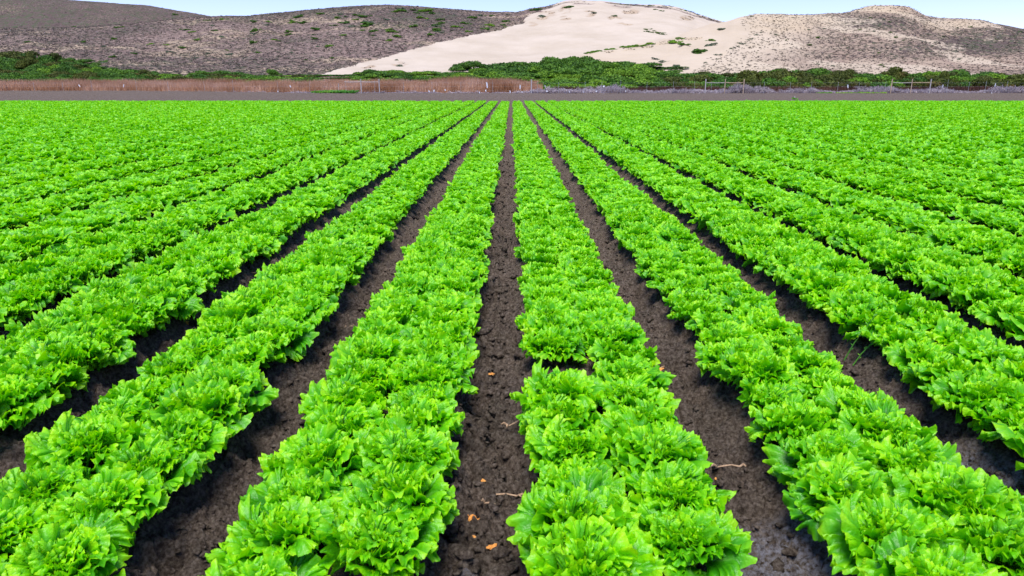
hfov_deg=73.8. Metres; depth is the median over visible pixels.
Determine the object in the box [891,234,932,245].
lettuce head
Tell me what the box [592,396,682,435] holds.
lettuce head
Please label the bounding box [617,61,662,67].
bush
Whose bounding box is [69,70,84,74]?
shrub
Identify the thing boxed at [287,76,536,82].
meadow
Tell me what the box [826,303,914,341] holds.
lettuce head
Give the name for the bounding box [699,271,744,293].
lettuce head
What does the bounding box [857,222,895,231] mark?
lettuce head
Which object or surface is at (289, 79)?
shrub
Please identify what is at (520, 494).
dry root
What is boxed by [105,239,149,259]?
lettuce head
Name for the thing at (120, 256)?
lettuce head
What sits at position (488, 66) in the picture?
bush
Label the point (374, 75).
shrub
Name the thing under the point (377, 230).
lettuce head
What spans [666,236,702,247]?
lettuce head
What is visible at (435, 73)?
shrub
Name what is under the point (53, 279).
lettuce head
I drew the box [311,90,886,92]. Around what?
green weeds
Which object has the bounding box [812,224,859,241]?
lettuce head
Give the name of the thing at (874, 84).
shrub
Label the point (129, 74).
shrub
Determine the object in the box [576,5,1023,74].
hill
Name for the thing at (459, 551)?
soil clod
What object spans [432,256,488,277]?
lettuce head
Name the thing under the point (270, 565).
lettuce head
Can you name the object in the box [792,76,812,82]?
shrub
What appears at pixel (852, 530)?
lettuce head
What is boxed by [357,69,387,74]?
shrub
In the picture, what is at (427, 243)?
lettuce head
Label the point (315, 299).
lettuce head
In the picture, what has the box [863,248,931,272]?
lettuce head
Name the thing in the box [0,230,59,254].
lettuce head
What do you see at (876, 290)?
lettuce head
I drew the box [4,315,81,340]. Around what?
lettuce head
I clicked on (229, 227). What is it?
lettuce head
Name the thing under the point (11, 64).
shrub
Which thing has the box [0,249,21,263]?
lettuce head
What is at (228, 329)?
lettuce head
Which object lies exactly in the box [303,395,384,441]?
lettuce head
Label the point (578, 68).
bush
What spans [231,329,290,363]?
lettuce head
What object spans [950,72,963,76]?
shrub
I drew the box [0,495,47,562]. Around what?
lettuce head
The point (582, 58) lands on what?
bush
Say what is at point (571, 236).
lettuce head
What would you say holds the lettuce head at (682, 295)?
on the ground at (150, 551)
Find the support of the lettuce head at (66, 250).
on the ground at (150, 551)
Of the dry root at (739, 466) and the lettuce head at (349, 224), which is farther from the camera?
the lettuce head at (349, 224)
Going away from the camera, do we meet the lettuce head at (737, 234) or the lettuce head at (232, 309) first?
the lettuce head at (232, 309)
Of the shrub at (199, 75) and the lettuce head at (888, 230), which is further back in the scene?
the shrub at (199, 75)
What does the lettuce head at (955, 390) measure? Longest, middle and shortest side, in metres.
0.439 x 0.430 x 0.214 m
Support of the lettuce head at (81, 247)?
on the ground at (150, 551)
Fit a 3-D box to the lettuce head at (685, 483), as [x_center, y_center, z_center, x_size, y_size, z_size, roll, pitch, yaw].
[0.530,0.706,2.285,0.417,0.193,0.408,-19,22,-30]
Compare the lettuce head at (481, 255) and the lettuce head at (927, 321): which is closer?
the lettuce head at (927, 321)
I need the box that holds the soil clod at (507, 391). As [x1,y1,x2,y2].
[502,386,518,396]
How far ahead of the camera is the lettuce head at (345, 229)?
6.22 m
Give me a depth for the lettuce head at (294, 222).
6.51 m
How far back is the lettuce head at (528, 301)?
4.21 m
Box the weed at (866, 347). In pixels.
[853,334,879,365]
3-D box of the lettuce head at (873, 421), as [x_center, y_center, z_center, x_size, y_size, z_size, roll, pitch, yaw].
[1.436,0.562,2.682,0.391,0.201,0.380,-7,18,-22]
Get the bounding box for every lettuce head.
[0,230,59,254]
[0,243,40,261]
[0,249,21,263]
[0,259,41,280]
[0,269,23,285]
[0,283,58,320]
[0,296,33,326]
[0,328,56,354]
[0,354,89,397]
[0,372,64,430]
[0,457,92,513]
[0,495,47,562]
[0,506,133,575]
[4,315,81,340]
[4,330,110,370]
[5,268,79,296]
[13,252,70,270]
[23,408,141,476]
[32,300,102,327]
[38,259,94,291]
[42,243,87,258]
[42,465,169,553]
[46,254,115,282]
[54,384,151,440]
[56,287,121,308]
[56,316,136,371]
[65,230,132,248]
[72,308,154,337]
[74,243,134,275]
[76,243,99,249]
[77,272,151,296]
[91,289,177,330]
[91,433,206,517]
[97,373,184,408]
[102,220,150,235]
[103,265,168,288]
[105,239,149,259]
[109,234,162,261]
[113,229,130,236]
[119,260,181,274]
[124,279,204,321]
[129,408,231,476]
[134,233,175,256]
[134,348,217,384]
[135,252,192,268]
[136,221,191,245]
[142,376,253,436]
[152,269,206,302]
[156,238,212,261]
[159,216,199,233]
[159,260,220,292]
[166,332,233,362]
[170,254,240,291]
[177,234,221,250]
[180,359,278,414]
[186,229,231,242]
[186,313,246,343]
[190,245,242,268]
[197,295,272,326]
[199,228,238,234]
[204,492,337,574]
[205,239,258,263]
[205,544,330,575]
[210,340,275,370]
[214,222,251,232]
[221,234,270,263]
[221,285,278,313]
[230,228,281,259]
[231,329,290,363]
[233,211,270,222]
[235,219,286,244]
[235,314,318,361]
[237,278,292,299]
[240,459,352,516]
[249,269,284,285]
[253,218,292,239]
[255,260,315,276]
[257,421,382,500]
[262,302,324,329]
[265,214,300,230]
[269,208,307,232]
[271,251,316,266]
[273,287,338,321]
[280,277,338,302]
[282,264,348,297]
[286,249,324,261]
[294,241,328,253]
[297,233,335,247]
[298,368,391,424]
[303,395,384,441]
[304,228,349,240]
[305,262,360,285]
[309,251,365,274]
[313,225,353,234]
[315,497,444,575]
[321,238,374,263]
[322,244,370,265]
[323,221,357,231]
[325,351,404,406]
[329,331,412,368]
[330,216,361,227]
[330,461,459,533]
[337,211,366,220]
[341,229,379,255]
[342,317,416,343]
[343,231,384,249]
[354,223,393,243]
[354,412,460,480]
[356,215,397,230]
[357,305,422,327]
[358,294,424,322]
[363,210,400,223]
[366,223,391,231]
[369,284,427,304]
[380,395,464,438]
[382,271,439,294]
[386,349,478,398]
[388,380,457,411]
[392,330,479,368]
[393,268,438,291]
[394,262,439,276]
[396,251,438,266]
[400,233,449,259]
[400,317,477,352]
[403,246,447,259]
[409,305,480,335]
[412,294,475,315]
[416,228,452,241]
[416,234,449,244]
[418,222,455,235]
[422,217,457,230]
[422,287,482,313]
[424,209,458,221]
[425,214,456,225]
[428,273,480,297]
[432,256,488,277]
[434,263,487,287]
[442,251,486,266]
[444,246,490,265]
[448,236,486,251]
[449,234,490,248]
[452,225,481,239]
[454,222,492,240]
[455,214,490,232]
[456,212,494,228]
[459,206,494,217]
[506,466,644,563]
[509,358,607,414]
[512,206,549,226]
[513,236,558,260]
[514,219,548,237]
[515,300,582,330]
[516,391,603,434]
[517,262,569,284]
[518,224,554,237]
[518,323,587,363]
[519,227,561,243]
[519,271,575,297]
[520,240,558,262]
[520,312,584,336]
[521,215,549,223]
[521,250,560,266]
[521,261,558,270]
[523,283,576,309]
[523,292,574,311]
[523,413,617,472]
[525,515,666,575]
[531,450,625,496]
[548,212,579,220]
[548,214,583,224]
[549,209,575,216]
[550,221,588,234]
[550,230,595,247]
[555,225,584,234]
[556,237,597,253]
[557,250,604,269]
[557,256,602,270]
[562,245,599,261]
[562,275,619,295]
[564,264,613,282]
[569,285,620,309]
[575,292,634,319]
[577,305,632,323]
[579,309,649,349]
[586,335,660,366]
[589,352,676,390]
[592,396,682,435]
[595,372,680,414]
[605,210,641,227]
[606,212,644,230]
[607,408,712,476]
[613,221,653,239]
[614,222,655,249]
[620,233,662,253]
[621,456,736,529]
[624,239,667,257]
[633,248,687,275]
[633,497,756,575]
[635,247,668,264]
[640,208,673,216]
[641,258,691,282]
[642,212,679,223]
[646,267,693,295]
[648,217,684,227]
[652,221,687,231]
[653,221,698,244]
[656,277,712,296]
[662,285,719,312]
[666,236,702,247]
[667,241,708,251]
[667,298,722,320]
[671,247,716,258]
[677,254,722,266]
[685,308,753,340]
[687,261,740,277]
[694,336,773,380]
[697,208,737,230]
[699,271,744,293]
[699,320,764,344]
[706,213,750,233]
[709,281,762,296]
[709,345,799,389]
[712,223,735,237]
[717,221,768,242]
[718,287,776,312]
[722,224,766,259]
[727,235,783,259]
[731,298,784,325]
[732,209,763,217]
[736,375,815,411]
[737,211,782,225]
[742,243,778,267]
[742,311,802,336]
[744,392,843,443]
[750,221,780,226]
[753,245,809,273]
[757,331,814,354]
[761,222,797,232]
[761,254,819,275]
[762,426,886,484]
[765,225,820,244]
[767,344,842,379]
[773,259,808,293]
[774,235,813,247]
[782,450,894,541]
[783,263,855,305]
[790,366,861,398]
[793,241,833,254]
[799,278,856,311]
[802,249,846,263]
[808,218,846,239]
[811,253,870,273]
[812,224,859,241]
[813,379,905,418]
[817,491,968,575]
[822,289,885,314]
[826,223,884,252]
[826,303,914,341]
[831,268,876,281]
[831,397,941,446]
[840,232,893,254]
[849,273,899,290]
[849,282,922,302]
[855,527,1007,575]
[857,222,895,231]
[859,238,909,272]
[860,322,937,355]
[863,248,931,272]
[864,429,961,481]
[876,226,919,237]
[879,295,947,317]
[884,338,956,374]
[884,460,1023,528]
[886,259,938,280]
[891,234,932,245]
[899,350,985,393]
[901,305,965,341]
[903,239,959,251]
[903,259,956,289]
[912,246,975,261]
[917,369,1023,431]
[920,265,1000,298]
[922,225,982,246]
[923,495,1023,575]
[925,314,1006,346]
[930,255,989,269]
[940,228,983,246]
[947,278,1018,313]
[949,328,1023,371]
[953,232,1018,258]
[959,263,1015,277]
[962,397,1023,442]
[967,294,1023,332]
[976,244,1021,269]
[979,352,1023,383]
[985,232,1023,244]
[990,271,1023,294]
[995,248,1023,276]
[1011,244,1023,251]
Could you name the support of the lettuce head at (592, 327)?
on the ground at (150, 551)
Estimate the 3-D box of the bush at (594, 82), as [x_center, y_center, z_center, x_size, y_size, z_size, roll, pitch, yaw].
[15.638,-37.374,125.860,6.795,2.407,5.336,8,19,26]
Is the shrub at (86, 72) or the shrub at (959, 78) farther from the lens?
the shrub at (86, 72)
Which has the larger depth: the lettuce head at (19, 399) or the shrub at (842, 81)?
the shrub at (842, 81)
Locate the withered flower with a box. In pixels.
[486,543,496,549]
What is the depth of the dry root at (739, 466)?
2.70 m
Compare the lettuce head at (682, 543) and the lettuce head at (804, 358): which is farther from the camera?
the lettuce head at (804, 358)
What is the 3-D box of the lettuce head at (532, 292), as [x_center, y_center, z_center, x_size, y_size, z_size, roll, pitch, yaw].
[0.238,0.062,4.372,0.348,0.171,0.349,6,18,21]
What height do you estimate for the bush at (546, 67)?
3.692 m
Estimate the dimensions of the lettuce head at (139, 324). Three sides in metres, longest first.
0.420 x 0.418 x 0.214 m
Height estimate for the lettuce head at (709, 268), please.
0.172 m
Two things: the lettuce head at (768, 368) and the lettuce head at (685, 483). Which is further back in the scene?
the lettuce head at (768, 368)
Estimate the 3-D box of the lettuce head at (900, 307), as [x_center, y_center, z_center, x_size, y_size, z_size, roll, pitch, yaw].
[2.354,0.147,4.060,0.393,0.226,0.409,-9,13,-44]
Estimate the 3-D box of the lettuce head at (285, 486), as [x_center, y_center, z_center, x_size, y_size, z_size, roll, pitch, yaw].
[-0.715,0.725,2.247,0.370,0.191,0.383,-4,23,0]
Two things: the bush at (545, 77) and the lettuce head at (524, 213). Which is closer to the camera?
the lettuce head at (524, 213)
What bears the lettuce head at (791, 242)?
on the ground at (150, 551)
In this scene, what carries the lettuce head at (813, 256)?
on the ground at (150, 551)
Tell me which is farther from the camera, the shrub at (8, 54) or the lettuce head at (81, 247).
the shrub at (8, 54)
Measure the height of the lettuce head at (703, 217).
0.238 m
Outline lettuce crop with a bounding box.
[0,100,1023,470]
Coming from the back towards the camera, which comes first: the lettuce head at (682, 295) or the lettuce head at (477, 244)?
the lettuce head at (477, 244)
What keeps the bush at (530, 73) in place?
on the meadow
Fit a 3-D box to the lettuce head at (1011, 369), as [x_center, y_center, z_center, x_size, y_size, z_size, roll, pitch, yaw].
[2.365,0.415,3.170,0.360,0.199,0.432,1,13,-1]
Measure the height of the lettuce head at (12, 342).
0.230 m
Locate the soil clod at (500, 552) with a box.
[490,545,511,559]
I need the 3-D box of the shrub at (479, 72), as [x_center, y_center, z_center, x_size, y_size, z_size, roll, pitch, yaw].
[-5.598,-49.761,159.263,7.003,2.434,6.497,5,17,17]
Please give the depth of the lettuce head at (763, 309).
4.02 m
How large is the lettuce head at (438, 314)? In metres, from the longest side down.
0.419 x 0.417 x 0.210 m
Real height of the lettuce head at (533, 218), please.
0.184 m
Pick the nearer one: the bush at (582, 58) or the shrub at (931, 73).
the shrub at (931, 73)
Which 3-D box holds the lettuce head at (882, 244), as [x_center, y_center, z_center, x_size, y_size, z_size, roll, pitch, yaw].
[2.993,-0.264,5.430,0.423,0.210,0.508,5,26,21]
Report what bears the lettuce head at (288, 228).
on the ground at (150, 551)
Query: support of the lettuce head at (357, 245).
on the ground at (150, 551)
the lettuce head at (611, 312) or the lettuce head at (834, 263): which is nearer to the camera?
the lettuce head at (611, 312)
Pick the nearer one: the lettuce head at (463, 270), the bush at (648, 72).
the lettuce head at (463, 270)
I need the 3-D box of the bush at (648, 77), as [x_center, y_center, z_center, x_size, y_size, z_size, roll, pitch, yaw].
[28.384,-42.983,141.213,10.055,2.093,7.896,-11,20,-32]
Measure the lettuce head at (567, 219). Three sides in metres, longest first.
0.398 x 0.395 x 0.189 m
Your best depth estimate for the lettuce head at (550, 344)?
3.53 m
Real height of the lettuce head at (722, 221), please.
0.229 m
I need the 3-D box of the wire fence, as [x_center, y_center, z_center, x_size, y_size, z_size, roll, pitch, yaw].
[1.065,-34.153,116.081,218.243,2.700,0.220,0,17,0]
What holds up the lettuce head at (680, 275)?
on the ground at (150, 551)
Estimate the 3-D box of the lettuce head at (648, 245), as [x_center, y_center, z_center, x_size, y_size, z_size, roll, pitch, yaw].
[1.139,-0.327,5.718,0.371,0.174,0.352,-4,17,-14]
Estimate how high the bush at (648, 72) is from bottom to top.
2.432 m
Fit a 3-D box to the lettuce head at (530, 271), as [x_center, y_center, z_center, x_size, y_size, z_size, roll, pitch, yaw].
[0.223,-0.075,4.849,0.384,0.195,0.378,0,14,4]
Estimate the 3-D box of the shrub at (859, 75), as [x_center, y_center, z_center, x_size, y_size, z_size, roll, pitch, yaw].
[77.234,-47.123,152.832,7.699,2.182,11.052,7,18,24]
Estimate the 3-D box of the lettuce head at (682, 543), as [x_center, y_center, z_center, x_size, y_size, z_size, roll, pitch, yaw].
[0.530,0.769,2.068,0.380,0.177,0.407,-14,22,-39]
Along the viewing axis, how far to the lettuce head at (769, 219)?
6.51 m
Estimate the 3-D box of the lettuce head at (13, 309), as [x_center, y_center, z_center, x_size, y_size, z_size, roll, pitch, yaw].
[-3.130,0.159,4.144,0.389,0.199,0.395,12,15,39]
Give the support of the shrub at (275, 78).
on the meadow
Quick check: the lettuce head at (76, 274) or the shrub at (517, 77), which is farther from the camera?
the shrub at (517, 77)
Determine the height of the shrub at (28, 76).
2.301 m
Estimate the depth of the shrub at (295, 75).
153.83 m
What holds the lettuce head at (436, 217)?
on the ground at (150, 551)
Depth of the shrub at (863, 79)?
131.32 m
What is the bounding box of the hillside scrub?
[0,0,1023,75]
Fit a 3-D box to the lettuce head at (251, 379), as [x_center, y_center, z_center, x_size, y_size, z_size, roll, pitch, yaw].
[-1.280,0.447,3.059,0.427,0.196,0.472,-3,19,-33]
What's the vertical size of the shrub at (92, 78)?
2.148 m
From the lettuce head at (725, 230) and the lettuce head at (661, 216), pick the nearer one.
the lettuce head at (725, 230)
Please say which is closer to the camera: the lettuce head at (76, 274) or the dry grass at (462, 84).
the lettuce head at (76, 274)
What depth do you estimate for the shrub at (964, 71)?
149.79 m
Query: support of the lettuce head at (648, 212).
on the ground at (150, 551)
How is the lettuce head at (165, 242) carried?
on the ground at (150, 551)
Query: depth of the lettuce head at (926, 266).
4.78 m
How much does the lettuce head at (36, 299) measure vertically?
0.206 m
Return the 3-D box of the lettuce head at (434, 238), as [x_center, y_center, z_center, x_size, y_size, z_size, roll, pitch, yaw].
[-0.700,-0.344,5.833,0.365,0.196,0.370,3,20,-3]
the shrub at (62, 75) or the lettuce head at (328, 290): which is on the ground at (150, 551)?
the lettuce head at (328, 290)
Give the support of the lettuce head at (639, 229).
on the ground at (150, 551)
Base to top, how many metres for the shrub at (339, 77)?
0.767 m
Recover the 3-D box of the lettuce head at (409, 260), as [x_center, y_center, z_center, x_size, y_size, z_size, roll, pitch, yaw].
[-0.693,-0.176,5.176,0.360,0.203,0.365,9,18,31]
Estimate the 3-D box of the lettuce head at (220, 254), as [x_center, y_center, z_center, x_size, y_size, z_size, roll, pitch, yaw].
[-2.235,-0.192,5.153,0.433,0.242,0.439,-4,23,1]
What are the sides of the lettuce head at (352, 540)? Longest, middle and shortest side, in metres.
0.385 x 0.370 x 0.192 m
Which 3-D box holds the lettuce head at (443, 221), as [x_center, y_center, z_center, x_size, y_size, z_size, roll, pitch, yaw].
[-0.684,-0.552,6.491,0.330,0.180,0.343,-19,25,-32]
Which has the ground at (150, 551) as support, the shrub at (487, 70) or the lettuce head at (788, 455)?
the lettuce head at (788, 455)
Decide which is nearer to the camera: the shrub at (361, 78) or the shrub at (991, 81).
the shrub at (991, 81)
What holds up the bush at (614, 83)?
on the meadow
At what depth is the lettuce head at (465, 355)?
3.37 m
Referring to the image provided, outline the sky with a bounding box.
[79,0,1023,28]
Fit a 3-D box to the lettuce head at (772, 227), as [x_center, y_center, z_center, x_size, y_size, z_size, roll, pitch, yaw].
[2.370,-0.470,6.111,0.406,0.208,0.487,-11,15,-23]
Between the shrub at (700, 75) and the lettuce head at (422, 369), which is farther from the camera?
the shrub at (700, 75)
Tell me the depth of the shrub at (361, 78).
147.02 m
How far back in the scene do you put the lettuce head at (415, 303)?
4.08 m
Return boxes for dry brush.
[216,83,1023,93]
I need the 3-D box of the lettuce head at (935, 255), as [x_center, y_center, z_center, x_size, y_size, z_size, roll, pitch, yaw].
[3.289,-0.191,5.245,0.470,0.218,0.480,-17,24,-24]
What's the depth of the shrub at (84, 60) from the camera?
212.77 m
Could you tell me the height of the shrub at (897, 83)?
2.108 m
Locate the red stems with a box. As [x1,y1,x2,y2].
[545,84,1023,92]
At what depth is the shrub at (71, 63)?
195.97 m
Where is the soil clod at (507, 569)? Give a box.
[483,561,517,575]
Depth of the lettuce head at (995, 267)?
4.79 m
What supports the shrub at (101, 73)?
on the meadow
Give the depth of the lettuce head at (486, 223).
6.62 m
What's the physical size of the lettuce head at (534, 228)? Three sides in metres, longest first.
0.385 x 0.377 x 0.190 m
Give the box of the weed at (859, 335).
[844,314,876,360]
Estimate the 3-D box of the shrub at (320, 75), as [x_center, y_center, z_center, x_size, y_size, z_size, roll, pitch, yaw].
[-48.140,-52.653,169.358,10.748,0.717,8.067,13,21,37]
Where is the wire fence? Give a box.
[33,79,1007,92]
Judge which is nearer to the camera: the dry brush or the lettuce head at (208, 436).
the lettuce head at (208, 436)
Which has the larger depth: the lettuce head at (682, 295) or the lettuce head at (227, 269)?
the lettuce head at (227, 269)
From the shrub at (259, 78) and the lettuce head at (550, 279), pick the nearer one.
the lettuce head at (550, 279)
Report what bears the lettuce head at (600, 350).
on the ground at (150, 551)
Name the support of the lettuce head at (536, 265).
on the ground at (150, 551)
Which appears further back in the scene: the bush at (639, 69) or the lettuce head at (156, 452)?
the bush at (639, 69)
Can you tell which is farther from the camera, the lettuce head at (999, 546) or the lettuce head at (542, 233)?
the lettuce head at (542, 233)
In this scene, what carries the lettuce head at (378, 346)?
on the ground at (150, 551)
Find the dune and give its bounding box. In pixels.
[0,0,721,75]
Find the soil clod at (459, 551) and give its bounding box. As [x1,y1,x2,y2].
[448,543,472,558]
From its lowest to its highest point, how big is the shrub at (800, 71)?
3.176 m
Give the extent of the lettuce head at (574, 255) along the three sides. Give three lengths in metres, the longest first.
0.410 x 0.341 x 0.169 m
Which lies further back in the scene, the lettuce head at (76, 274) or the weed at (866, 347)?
the lettuce head at (76, 274)
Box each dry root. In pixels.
[496,493,523,496]
[501,420,518,427]
[710,463,745,467]
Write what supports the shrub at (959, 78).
on the meadow
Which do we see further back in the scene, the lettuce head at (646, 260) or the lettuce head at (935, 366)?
the lettuce head at (646, 260)
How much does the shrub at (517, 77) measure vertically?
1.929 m
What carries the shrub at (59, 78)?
on the meadow
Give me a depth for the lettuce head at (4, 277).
4.57 m
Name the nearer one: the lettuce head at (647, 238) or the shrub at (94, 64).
the lettuce head at (647, 238)
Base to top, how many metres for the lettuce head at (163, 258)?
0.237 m
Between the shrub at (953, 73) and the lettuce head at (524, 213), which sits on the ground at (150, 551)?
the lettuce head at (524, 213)
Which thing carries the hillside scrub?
on the hill at (51, 14)
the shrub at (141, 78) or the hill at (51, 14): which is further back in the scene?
the hill at (51, 14)
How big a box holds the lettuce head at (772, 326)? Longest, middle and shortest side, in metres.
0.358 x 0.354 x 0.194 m
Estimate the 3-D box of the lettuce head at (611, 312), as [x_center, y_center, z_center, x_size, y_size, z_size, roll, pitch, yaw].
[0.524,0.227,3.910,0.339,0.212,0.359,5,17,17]
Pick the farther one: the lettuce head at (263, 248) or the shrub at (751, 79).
the shrub at (751, 79)
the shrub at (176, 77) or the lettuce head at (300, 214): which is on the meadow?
the shrub at (176, 77)
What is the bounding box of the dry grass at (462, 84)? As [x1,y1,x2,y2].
[0,75,543,92]
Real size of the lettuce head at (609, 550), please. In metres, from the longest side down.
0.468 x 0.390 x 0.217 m
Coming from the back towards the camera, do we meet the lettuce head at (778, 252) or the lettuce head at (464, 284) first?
the lettuce head at (778, 252)
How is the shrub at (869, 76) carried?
on the meadow
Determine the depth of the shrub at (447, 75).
157.23 m
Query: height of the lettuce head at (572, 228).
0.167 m
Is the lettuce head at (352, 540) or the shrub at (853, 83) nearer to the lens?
the lettuce head at (352, 540)
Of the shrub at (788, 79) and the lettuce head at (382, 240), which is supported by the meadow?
the shrub at (788, 79)
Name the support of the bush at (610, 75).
on the meadow
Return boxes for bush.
[266,69,282,74]
[448,60,483,70]
[475,62,513,68]
[490,64,553,70]
[494,71,548,77]
[504,67,527,71]
[507,61,542,66]
[525,63,575,67]
[526,62,576,72]
[527,66,556,78]
[536,69,565,79]
[537,79,578,84]
[540,56,563,63]
[543,83,555,89]
[548,73,581,78]
[549,67,595,70]
[549,78,582,81]
[550,66,602,77]
[552,83,571,87]
[560,60,584,67]
[562,56,593,65]
[568,84,598,88]
[578,74,633,83]
[581,60,632,66]
[585,61,611,69]
[585,67,631,69]
[585,79,607,85]
[594,62,621,67]
[602,68,635,78]
[605,73,633,79]
[605,82,628,86]
[606,79,653,89]
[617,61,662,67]
[627,70,653,77]
[629,67,656,71]
[631,65,664,71]
[633,75,657,81]
[633,81,671,88]
[642,70,654,73]
[648,66,688,68]
[663,70,683,73]
[668,40,681,43]
[691,48,707,53]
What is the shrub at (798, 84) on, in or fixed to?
on the meadow
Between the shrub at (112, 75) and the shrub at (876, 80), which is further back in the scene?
the shrub at (112, 75)
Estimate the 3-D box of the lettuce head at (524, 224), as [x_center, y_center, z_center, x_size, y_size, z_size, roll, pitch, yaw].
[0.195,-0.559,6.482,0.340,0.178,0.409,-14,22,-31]
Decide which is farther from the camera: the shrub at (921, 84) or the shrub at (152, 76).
the shrub at (152, 76)
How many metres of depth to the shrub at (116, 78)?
141.88 m
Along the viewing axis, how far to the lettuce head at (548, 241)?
5.74 m
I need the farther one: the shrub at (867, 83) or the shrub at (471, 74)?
the shrub at (471, 74)
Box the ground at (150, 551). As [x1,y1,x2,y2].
[0,91,1023,575]
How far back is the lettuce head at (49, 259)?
4.97 m
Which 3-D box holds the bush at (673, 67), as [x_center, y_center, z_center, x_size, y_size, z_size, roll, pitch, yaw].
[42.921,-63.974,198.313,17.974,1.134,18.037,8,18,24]
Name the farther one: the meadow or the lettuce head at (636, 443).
the meadow
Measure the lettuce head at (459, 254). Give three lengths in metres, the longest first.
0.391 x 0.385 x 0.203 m
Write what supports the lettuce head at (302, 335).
on the ground at (150, 551)
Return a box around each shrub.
[0,50,23,59]
[0,57,44,63]
[0,61,19,69]
[0,69,21,72]
[0,78,34,81]
[2,74,40,78]
[7,67,36,71]
[8,71,43,76]
[9,60,21,69]
[13,50,39,58]
[14,57,35,68]
[19,53,63,60]
[24,52,39,62]
[28,63,67,68]
[36,58,54,63]
[37,64,61,72]
[41,52,61,61]
[41,60,74,65]
[46,71,70,77]
[50,66,76,72]
[51,76,72,80]
[57,58,75,61]
[57,74,74,78]
[59,61,87,65]
[64,64,90,69]
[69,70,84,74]
[69,73,86,79]
[73,70,107,77]
[74,59,94,62]
[76,74,97,79]
[77,62,100,66]
[82,66,101,71]
[87,77,112,80]
[92,68,103,71]
[96,77,123,80]
[97,72,120,75]
[104,68,148,72]
[106,73,125,77]
[111,75,138,78]
[118,70,141,74]
[125,73,145,76]
[130,76,152,80]
[131,70,150,74]
[143,74,159,78]
[160,75,189,81]
[188,74,208,76]
[193,70,220,74]
[205,73,246,76]
[214,70,242,73]
[244,77,276,82]
[267,76,283,81]
[285,78,309,81]
[291,74,308,77]
[300,74,331,76]
[329,77,350,79]
[332,74,355,76]
[350,76,381,80]
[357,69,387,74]
[363,73,406,81]
[371,71,390,77]
[385,70,410,73]
[388,72,411,76]
[392,76,426,81]
[410,71,433,75]
[413,75,448,77]
[422,71,448,75]
[435,73,455,78]
[452,72,482,77]
[463,75,491,79]
[468,67,486,75]
[473,69,499,76]
[482,68,501,72]
[491,75,537,80]
[649,72,693,77]
[649,78,663,82]
[657,73,713,78]
[660,76,683,80]
[665,77,686,84]
[668,82,702,88]
[672,82,687,87]
[679,76,711,82]
[685,81,709,88]
[689,74,712,81]
[696,71,733,79]
[706,73,740,79]
[706,84,734,88]
[708,79,730,85]
[712,77,736,81]
[728,78,749,84]
[736,69,780,79]
[740,76,758,84]
[749,79,769,87]
[756,69,812,79]
[761,77,785,87]
[763,73,786,82]
[766,76,797,88]
[767,68,806,72]
[780,80,820,88]
[789,68,831,75]
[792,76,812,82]
[797,72,814,78]
[802,77,827,83]
[803,80,822,87]
[813,75,849,84]
[816,74,833,78]
[820,80,865,88]
[824,80,864,87]
[828,69,856,78]
[840,82,871,88]
[842,69,857,74]
[848,75,897,82]
[849,77,869,82]
[854,73,873,76]
[862,74,894,80]
[863,74,874,80]
[867,82,899,87]
[871,78,887,82]
[880,66,908,76]
[884,81,904,87]
[895,76,926,86]
[901,72,923,78]
[902,77,955,88]
[906,81,926,87]
[920,74,936,86]
[922,71,940,75]
[939,71,958,82]
[940,69,969,74]
[944,81,971,86]
[949,75,977,81]
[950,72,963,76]
[952,77,1017,88]
[954,80,985,86]
[956,72,993,77]
[978,71,999,74]
[986,73,1008,78]
[999,78,1023,87]
[1003,74,1023,83]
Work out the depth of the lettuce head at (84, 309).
3.92 m
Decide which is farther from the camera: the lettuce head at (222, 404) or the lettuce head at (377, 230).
the lettuce head at (377, 230)
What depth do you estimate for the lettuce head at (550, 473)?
2.39 m
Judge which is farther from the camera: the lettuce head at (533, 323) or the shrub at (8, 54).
the shrub at (8, 54)
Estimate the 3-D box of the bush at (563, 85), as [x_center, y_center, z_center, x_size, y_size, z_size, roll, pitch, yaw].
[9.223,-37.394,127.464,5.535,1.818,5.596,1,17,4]
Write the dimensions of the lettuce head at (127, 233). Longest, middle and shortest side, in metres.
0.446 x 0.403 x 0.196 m
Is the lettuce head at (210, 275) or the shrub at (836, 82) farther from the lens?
the shrub at (836, 82)
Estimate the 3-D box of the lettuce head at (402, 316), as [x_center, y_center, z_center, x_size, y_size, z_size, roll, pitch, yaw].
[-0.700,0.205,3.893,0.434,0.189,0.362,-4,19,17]
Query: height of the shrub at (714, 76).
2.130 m
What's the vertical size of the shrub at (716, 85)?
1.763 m
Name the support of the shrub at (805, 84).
on the meadow
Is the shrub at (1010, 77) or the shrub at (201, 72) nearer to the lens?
the shrub at (1010, 77)
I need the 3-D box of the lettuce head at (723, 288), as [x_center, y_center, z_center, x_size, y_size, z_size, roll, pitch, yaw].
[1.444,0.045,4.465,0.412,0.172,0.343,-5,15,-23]
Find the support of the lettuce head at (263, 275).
on the ground at (150, 551)
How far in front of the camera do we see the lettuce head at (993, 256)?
5.39 m
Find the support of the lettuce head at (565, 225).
on the ground at (150, 551)
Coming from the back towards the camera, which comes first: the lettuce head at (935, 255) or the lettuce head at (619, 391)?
the lettuce head at (935, 255)
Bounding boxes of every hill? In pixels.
[0,0,208,27]
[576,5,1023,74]
[998,24,1023,31]
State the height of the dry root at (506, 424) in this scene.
0.025 m
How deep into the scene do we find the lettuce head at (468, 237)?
5.90 m
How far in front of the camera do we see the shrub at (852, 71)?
152.25 m
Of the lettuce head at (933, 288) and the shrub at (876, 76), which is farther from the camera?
the shrub at (876, 76)
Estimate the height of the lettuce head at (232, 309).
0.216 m

